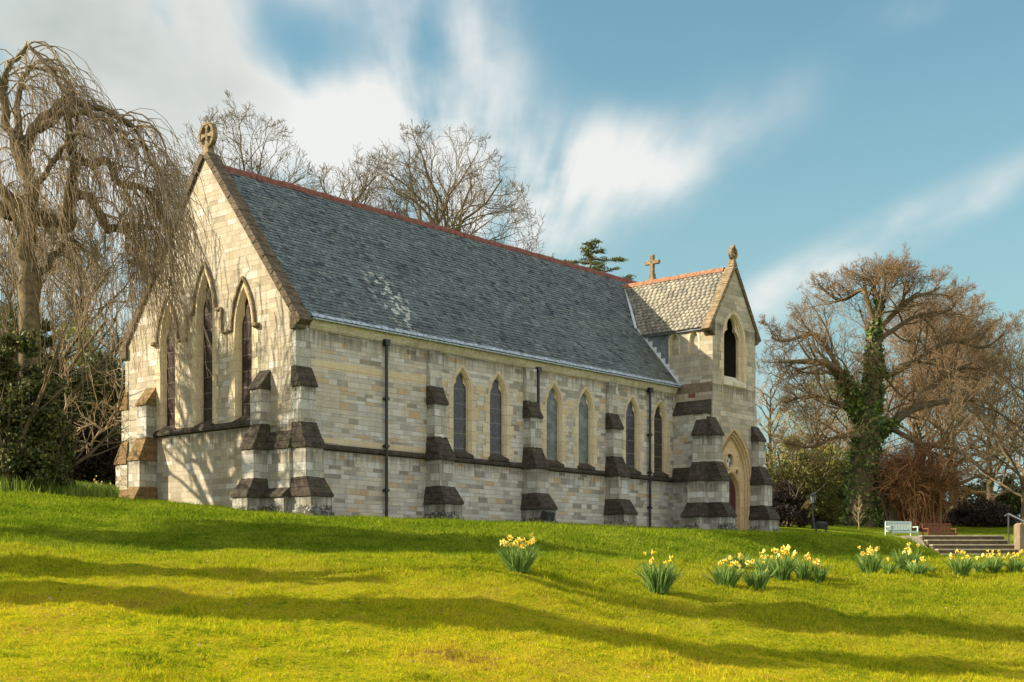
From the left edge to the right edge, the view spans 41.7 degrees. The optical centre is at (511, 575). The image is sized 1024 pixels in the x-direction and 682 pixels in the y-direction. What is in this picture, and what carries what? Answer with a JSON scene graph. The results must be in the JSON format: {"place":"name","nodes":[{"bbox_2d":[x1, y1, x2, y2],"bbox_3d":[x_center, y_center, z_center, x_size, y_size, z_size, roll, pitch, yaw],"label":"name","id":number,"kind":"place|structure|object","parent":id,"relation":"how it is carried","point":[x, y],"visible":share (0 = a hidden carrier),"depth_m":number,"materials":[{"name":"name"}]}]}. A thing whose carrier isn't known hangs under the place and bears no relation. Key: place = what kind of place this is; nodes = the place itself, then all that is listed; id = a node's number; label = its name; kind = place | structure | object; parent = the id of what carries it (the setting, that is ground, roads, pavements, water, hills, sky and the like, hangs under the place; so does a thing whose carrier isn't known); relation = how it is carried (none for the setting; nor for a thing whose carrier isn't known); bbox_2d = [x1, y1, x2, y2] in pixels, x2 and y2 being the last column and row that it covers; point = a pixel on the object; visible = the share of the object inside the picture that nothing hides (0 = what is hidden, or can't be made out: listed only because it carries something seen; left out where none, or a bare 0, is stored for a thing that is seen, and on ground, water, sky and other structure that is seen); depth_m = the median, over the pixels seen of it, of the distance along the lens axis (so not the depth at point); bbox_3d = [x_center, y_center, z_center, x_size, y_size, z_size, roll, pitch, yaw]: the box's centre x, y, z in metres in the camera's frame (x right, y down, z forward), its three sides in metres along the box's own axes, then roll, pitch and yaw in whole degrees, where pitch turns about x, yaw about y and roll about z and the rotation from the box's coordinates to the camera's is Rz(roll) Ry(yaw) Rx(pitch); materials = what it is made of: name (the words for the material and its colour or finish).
{"place":"outdoors","nodes":[
{"label":"outdoors","id":0,"kind":"place"},
{"bbox_2d":[1,550,1021,681],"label":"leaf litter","id":1,"kind":"object","parent":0,"point":[204,659],"visible":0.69,"depth_m":12.70,"materials":[{"name":"brown plant"}]},
{"bbox_2d":[0,480,1023,681],"bbox_3d":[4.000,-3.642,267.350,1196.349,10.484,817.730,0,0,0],"label":"lawn","id":2,"kind":"structure","parent":0,"point":[66,619],"depth_m":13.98,"materials":[{"name":"green plant"}]},
{"bbox_2d":[0,274,90,490],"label":"evergreen shrub","id":3,"kind":"object","parent":2,"relation":"on","point":[29,416],"visible":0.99,"depth_m":36.25,"materials":[{"name":"green plant"}]},
{"bbox_2d":[0,183,92,366],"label":"bare tree","id":4,"kind":"object","parent":2,"relation":"on","point":[12,267],"visible":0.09,"depth_m":77.23,"materials":[{"name":"brown plant"}]},
{"bbox_2d":[0,273,114,371],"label":"bare tree","id":5,"kind":"object","parent":2,"relation":"on","point":[69,348],"visible":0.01,"depth_m":52.69,"materials":[{"name":"plant"}]},
{"bbox_2d":[0,475,122,497],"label":"long grass","id":6,"kind":"structure","parent":2,"relation":"on","point":[85,489],"depth_m":37.19,"materials":[{"name":"green plant"}]},
{"bbox_2d":[0,271,124,431],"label":"bare shrub","id":7,"kind":"object","parent":2,"relation":"on","point":[77,383],"visible":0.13,"depth_m":49.70,"materials":[{"name":"brown plant"}]},
{"bbox_2d":[1,360,132,489],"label":"bare shrub","id":8,"kind":"object","parent":2,"relation":"on","point":[66,438],"visible":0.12,"depth_m":38.56,"materials":[{"name":"plant"}]},
{"bbox_2d":[3,268,133,434],"bbox_3d":[-19.276,-9.583,62.504,10.270,10.689,10.585,0,0,0],"label":"yellow green shrub","id":9,"kind":"object","parent":2,"relation":"on","point":[66,335],"visible":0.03,"depth_m":61.10,"materials":[{"name":"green plant"}]},
{"bbox_2d":[49,303,126,460],"bbox_3d":[-17.825,-7.802,56.926,8.230,7.726,7.372,0,0,-26],"label":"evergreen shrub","id":10,"kind":"object","parent":2,"relation":"on","point":[85,397],"visible":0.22,"depth_m":57.28,"materials":[{"name":"green plant"}]},
{"bbox_2d":[44,310,134,452],"bbox_3d":[-14.742,-6.358,47.617,4.737,5.875,2.180,0,0,0],"label":"pale sapling","id":11,"kind":"object","parent":2,"relation":"on","point":[66,366],"visible":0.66,"depth_m":47.48,"materials":[{"name":"plant"}]},
{"bbox_2d":[63,405,118,486],"bbox_3d":[-16.742,-4.916,49.483,4.922,3.573,3.813,0,0,-35],"label":"bramble thicket","id":12,"kind":"object","parent":2,"relation":"on","point":[101,467],"visible":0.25,"depth_m":49.15,"materials":[{"name":"brown plant"}]},
{"bbox_2d":[36,203,146,371],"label":"bare tree","id":13,"kind":"object","parent":2,"relation":"on","point":[97,348],"visible":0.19,"depth_m":71.70,"materials":[{"name":"brown plant"}]},
{"bbox_2d":[0,41,227,481],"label":"weeping tree","id":14,"kind":"object","parent":2,"relation":"on","point":[25,214],"visible":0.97,"depth_m":38.18,"materials":[{"name":"brown plant"}]},
{"bbox_2d":[126,169,179,319],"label":"bare tree","id":15,"kind":"object","parent":2,"relation":"on","point":[148,248],"visible":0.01,"depth_m":79.62,"materials":[{"name":"brown plant"}]},
{"bbox_2d":[127,89,325,283],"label":"bare tree","id":16,"kind":"object","parent":2,"relation":"on","point":[240,147],"visible":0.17,"depth_m":73.06,"materials":[{"name":"brown plant"}]},
{"bbox_2d":[306,145,406,216],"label":"bare tree","id":17,"kind":"object","parent":2,"relation":"on","point":[361,190],"visible":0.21,"depth_m":77.45,"materials":[{"name":"brown plant"}]},
{"bbox_2d":[114,121,780,531],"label":"stone church","id":18,"kind":"structure","parent":2,"relation":"on","point":[370,361],"depth_m":47.02,"materials":[{"name":"stone"}]},
{"bbox_2d":[155,301,180,431],"bbox_3d":[-11.611,-7.069,45.543,1.521,4.486,0.270,0,0,41],"label":"window","id":19,"kind":"structure","parent":18,"relation":"in","point":[171,412],"depth_m":45.77,"materials":[{"name":"stone"}]},
{"bbox_2d":[191,268,218,427],"bbox_3d":[-10.053,-7.480,44.193,1.525,5.308,0.270,0,0,41],"label":"window","id":20,"kind":"structure","parent":18,"relation":"in","point":[208,409],"depth_m":44.38,"materials":[{"name":"stone"}]},
{"bbox_2d":[229,282,257,422],"bbox_3d":[-8.511,-7.097,42.860,1.511,4.541,0.270,0,0,41],"label":"window","id":21,"kind":"structure","parent":18,"relation":"in","point":[243,364],"depth_m":43.06,"materials":[{"name":"stone"}]},
{"bbox_2d":[447,365,478,458],"bbox_3d":[-1.779,-5.734,47.025,0.250,3.256,1.668,0,0,41],"label":"window","id":22,"kind":"structure","parent":18,"relation":"in","point":[462,413],"depth_m":47.19,"materials":[{"name":"stone"}]},
{"bbox_2d":[483,371,513,461],"bbox_3d":[-0.535,-5.734,48.464,0.250,3.256,1.692,0,0,41],"label":"window","id":23,"kind":"structure","parent":18,"relation":"in","point":[497,428],"depth_m":48.63,"materials":[{"name":"stone"}]},
{"bbox_2d":[540,381,568,466],"bbox_3d":[1.559,-5.734,50.880,0.250,3.256,1.701,0,0,41],"label":"window","id":24,"kind":"structure","parent":18,"relation":"in","point":[554,446],"depth_m":51.06,"materials":[{"name":"stone"}]},
{"bbox_2d":[573,387,598,469],"bbox_3d":[2.835,-5.734,52.356,0.250,3.256,1.670,0,0,41],"label":"window","id":25,"kind":"structure","parent":18,"relation":"in","point":[585,431],"depth_m":52.52,"materials":[{"name":"stone"}]},
{"bbox_2d":[623,394,643,474],"bbox_3d":[4.864,-5.734,54.700,0.250,3.256,1.628,0,0,41],"label":"window","id":26,"kind":"structure","parent":18,"relation":"in","point":[633,453],"depth_m":54.93,"materials":[{"name":"glass"}]},
{"bbox_2d":[651,399,671,477],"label":"window","id":27,"kind":"structure","parent":18,"relation":"in","point":[661,432],"depth_m":56.40,"materials":[{"name":"stone"}]},
{"bbox_2d":[729,476,735,512],"bbox_3d":[9.205,-2.351,57.396,0.005,4.009,1.400,0,0,41],"label":"door","id":28,"kind":"structure","parent":18,"relation":"in","point":[732,495],"depth_m":57.69,"materials":[{"name":"red wood"}]},
{"bbox_2d":[723,428,750,529],"bbox_3d":[9.333,-3.311,57.285,0.365,5.931,2.920,0,0,41],"label":"doorway","id":29,"kind":"structure","parent":18,"relation":"in","point":[736,459],"depth_m":57.83,"materials":[{"name":"stone"}]},
{"bbox_2d":[350,118,554,256],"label":"bare tree","id":30,"kind":"object","parent":2,"relation":"on","point":[435,219],"visible":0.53,"depth_m":75.22,"materials":[{"name":"brown plant"}]},
{"bbox_2d":[492,532,541,571],"bbox_3d":[0.078,-0.278,16.130,0.650,0.478,0.720,0,0,0],"label":"daffodil clump","id":31,"kind":"object","parent":2,"relation":"on","point":[522,561],"visible":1,"depth_m":16.02,"materials":[{"name":"green plant"}]},
{"bbox_2d":[540,510,554,522],"bbox_3d":[1.273,-2.043,48.066,0.350,0.555,0.680,0,0,30],"label":"floodlight","id":32,"kind":"object","parent":2,"relation":"on","point":[548,515],"visible":0.76,"depth_m":47.82,"materials":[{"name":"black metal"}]},
{"bbox_2d":[552,238,636,279],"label":"cedar tree","id":33,"kind":"object","parent":2,"relation":"on","point":[592,259],"visible":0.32,"depth_m":81.80,"materials":[{"name":"green plant"}]},
{"bbox_2d":[631,549,687,592],"bbox_3d":[1.816,-0.050,16.732,0.719,0.551,0.650,0,0,-40],"label":"daffodil clump","id":34,"kind":"object","parent":2,"relation":"on","point":[660,580],"visible":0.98,"depth_m":16.64,"materials":[{"name":"green plant"}]},
{"bbox_2d":[700,554,749,588],"bbox_3d":[2.872,-0.043,17.907,0.634,0.493,0.597,0,0,-23],"label":"daffodil clump","id":35,"kind":"object","parent":2,"relation":"on","point":[720,576],"visible":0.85,"depth_m":17.84,"materials":[{"name":"green plant"}]},
{"bbox_2d":[718,552,753,568],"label":"daffodil clump","id":36,"kind":"object","parent":2,"relation":"on","point":[742,562],"visible":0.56,"depth_m":20.14,"materials":[{"name":"green plant"}]},
{"bbox_2d":[741,559,778,588],"bbox_3d":[3.285,-0.017,18.048,0.685,0.414,0.548,0,0,-34],"label":"daffodil clump","id":37,"kind":"object","parent":2,"relation":"on","point":[757,581],"visible":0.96,"depth_m":17.95,"materials":[{"name":"green plant"}]},
{"bbox_2d":[748,549,780,577],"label":"daffodil clump","id":38,"kind":"object","parent":2,"relation":"on","point":[765,558],"visible":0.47,"depth_m":19.36,"materials":[{"name":"green plant"}]},
{"bbox_2d":[755,369,792,470],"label":"bare tree","id":39,"kind":"object","parent":2,"relation":"on","point":[769,415],"visible":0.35,"depth_m":99.98,"materials":[{"name":"brown wood"}]},
{"bbox_2d":[763,544,804,580],"bbox_3d":[3.858,-0.181,19.117,0.664,0.519,0.598,0,0,0],"label":"daffodil clump","id":40,"kind":"object","parent":2,"relation":"on","point":[784,570],"visible":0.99,"depth_m":19.04,"materials":[{"name":"green plant"}]},
{"bbox_2d":[772,476,822,526],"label":"copper bush","id":41,"kind":"object","parent":2,"relation":"on","point":[790,495],"visible":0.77,"depth_m":69.45,"materials":[{"name":"brown plant"}]},
{"bbox_2d":[791,550,816,578],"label":"daffodil clump","id":42,"kind":"object","parent":2,"relation":"on","point":[800,571],"visible":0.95,"depth_m":19.55,"materials":[{"name":"green plant"}]},
{"bbox_2d":[765,417,848,524],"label":"evergreen shrub","id":43,"kind":"object","parent":2,"relation":"on","point":[791,472],"visible":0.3,"depth_m":82.86,"materials":[{"name":"green plant"}]},
{"bbox_2d":[763,367,851,470],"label":"bare tree","id":44,"kind":"object","parent":2,"relation":"on","point":[797,424],"visible":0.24,"depth_m":91.43,"materials":[{"name":"brown plant"}]},
{"bbox_2d":[809,492,816,528],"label":"lamp post","id":45,"kind":"object","parent":2,"relation":"on","point":[813,495],"visible":0.95,"depth_m":68.94,"materials":[{"name":"black metal"}]},
{"bbox_2d":[780,414,851,524],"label":"evergreen shrub","id":46,"kind":"object","parent":2,"relation":"on","point":[823,446],"visible":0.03,"depth_m":89.76,"materials":[{"name":"green plant"}]},
{"bbox_2d":[808,558,831,582],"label":"daffodil clump","id":47,"kind":"object","parent":2,"relation":"on","point":[819,576],"visible":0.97,"depth_m":19.47,"materials":[{"name":"green plant"}]},
{"bbox_2d":[815,521,827,531],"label":"floodlight","id":48,"kind":"object","parent":2,"relation":"on","point":[820,525],"visible":0.88,"depth_m":65.85,"materials":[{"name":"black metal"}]},
{"bbox_2d":[781,439,882,524],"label":"evergreen shrub","id":49,"kind":"object","parent":2,"relation":"on","point":[838,499],"visible":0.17,"depth_m":85.16,"materials":[{"name":"green plant"}]},
{"bbox_2d":[853,495,865,528],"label":"bare sapling","id":50,"kind":"object","parent":2,"relation":"on","point":[858,515],"visible":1,"depth_m":72.97,"materials":[{"name":"plant"}]},
{"bbox_2d":[821,376,913,462],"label":"bare tree","id":51,"kind":"object","parent":2,"relation":"on","point":[891,447],"visible":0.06,"depth_m":98.56,"materials":[{"name":"brown wood"}]},
{"bbox_2d":[850,546,888,573],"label":"daffodil clump","id":52,"kind":"object","parent":2,"relation":"on","point":[871,564],"visible":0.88,"depth_m":21.53,"materials":[{"name":"green plant"}]},
{"bbox_2d":[755,243,1023,527],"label":"ivy clad tree","id":53,"kind":"object","parent":2,"relation":"on","point":[869,429],"visible":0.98,"depth_m":77.50,"materials":[{"name":"green plant"}]},
{"bbox_2d":[863,440,915,526],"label":"arching shrub","id":54,"kind":"object","parent":2,"relation":"on","point":[891,514],"visible":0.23,"depth_m":78.22,"materials":[{"name":"plant"}]},
{"bbox_2d":[880,557,900,573],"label":"daffodil clump","id":55,"kind":"object","parent":2,"relation":"on","point":[889,570],"visible":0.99,"depth_m":21.15,"materials":[{"name":"green plant"}]},
{"bbox_2d":[885,521,918,535],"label":"park bench","id":56,"kind":"object","parent":2,"relation":"on","point":[901,525],"visible":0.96,"depth_m":67.16,"materials":[{"name":"white paint"}]},
{"bbox_2d":[889,542,923,571],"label":"daffodil clump","id":57,"kind":"object","parent":2,"relation":"on","point":[903,559],"visible":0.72,"depth_m":21.95,"materials":[{"name":"green plant"}]},
{"bbox_2d":[899,556,932,575],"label":"daffodil clump","id":58,"kind":"object","parent":2,"relation":"on","point":[914,568],"visible":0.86,"depth_m":21.45,"materials":[{"name":"green plant"}]},
{"bbox_2d":[830,289,1004,484],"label":"bare tree","id":59,"kind":"object","parent":2,"relation":"on","point":[916,425],"visible":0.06,"depth_m":96.70,"materials":[{"name":"brown plant"}]},
{"bbox_2d":[845,431,996,530],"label":"arching shrub","id":60,"kind":"object","parent":2,"relation":"on","point":[921,493],"visible":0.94,"depth_m":76.17,"materials":[{"name":"brown plant"}]},
{"bbox_2d":[922,523,957,534],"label":"park bench","id":61,"kind":"object","parent":2,"relation":"on","point":[939,527],"visible":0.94,"depth_m":67.23,"materials":[{"name":"red wood"}]},
{"bbox_2d":[879,484,1017,523],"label":"evergreen shrub","id":62,"kind":"object","parent":2,"relation":"on","point":[958,503],"visible":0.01,"depth_m":99.20,"materials":[{"name":"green plant"}]},
{"bbox_2d":[883,284,1023,520],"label":"bare tree","id":63,"kind":"object","parent":2,"relation":"on","point":[940,424],"visible":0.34,"depth_m":90.78,"materials":[{"name":"brown plant"}]},
{"bbox_2d":[939,548,977,575],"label":"daffodil clump","id":64,"kind":"object","parent":2,"relation":"on","point":[963,567],"visible":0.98,"depth_m":21.72,"materials":[{"name":"green plant"}]},
{"bbox_2d":[896,535,1022,555],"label":"garden steps","id":65,"kind":"structure","parent":2,"relation":"on","point":[968,544],"depth_m":42.38,"materials":[{"name":"stone"}]},
{"bbox_2d":[907,308,1023,503],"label":"bare tree","id":66,"kind":"object","parent":2,"relation":"on","point":[990,484],"visible":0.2,"depth_m":95.52,"materials":[{"name":"brown plant"}]},
{"bbox_2d":[943,498,1018,526],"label":"clipped hedge","id":67,"kind":"object","parent":2,"relation":"on","point":[990,513],"visible":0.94,"depth_m":81.22,"materials":[{"name":"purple plant"}]},
{"bbox_2d":[939,344,1023,522],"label":"bare tree","id":68,"kind":"object","parent":2,"relation":"on","point":[991,405],"visible":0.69,"depth_m":83.88,"materials":[{"name":"brown plant"}]},
{"bbox_2d":[973,553,991,573],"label":"daffodil clump","id":69,"kind":"object","parent":2,"relation":"on","point":[980,567],"visible":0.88,"depth_m":22.48,"materials":[{"name":"green plant"}]},
{"bbox_2d":[967,471,1021,522],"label":"evergreen shrub","id":70,"kind":"object","parent":2,"relation":"on","point":[1012,500],"visible":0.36,"depth_m":99.18,"materials":[{"name":"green plant"}]},
{"bbox_2d":[979,549,1010,572],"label":"daffodil clump","id":71,"kind":"object","parent":2,"relation":"on","point":[996,566],"visible":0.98,"depth_m":22.55,"materials":[{"name":"green plant"}]},
{"bbox_2d":[1000,549,1023,572],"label":"daffodil clump","id":72,"kind":"object","parent":2,"relation":"on","point":[1014,565],"visible":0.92,"depth_m":22.55,"materials":[{"name":"green plant"}]},
{"bbox_2d":[1004,513,1023,543],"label":"handrail","id":73,"kind":"object","parent":2,"relation":"on","point":[1008,514],"visible":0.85,"depth_m":42.23,"materials":[{"name":"grey metal"}]},
{"bbox_2d":[1014,523,1023,551],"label":"stone pier","id":74,"kind":"structure","parent":2,"relation":"on","point":[1019,536],"depth_m":41.62,"materials":[{"name":"beige stone"}]},
{"bbox_2d":[0,0,1023,521],"label":"sky","id":75,"kind":"structure","parent":0,"point":[804,137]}
]}

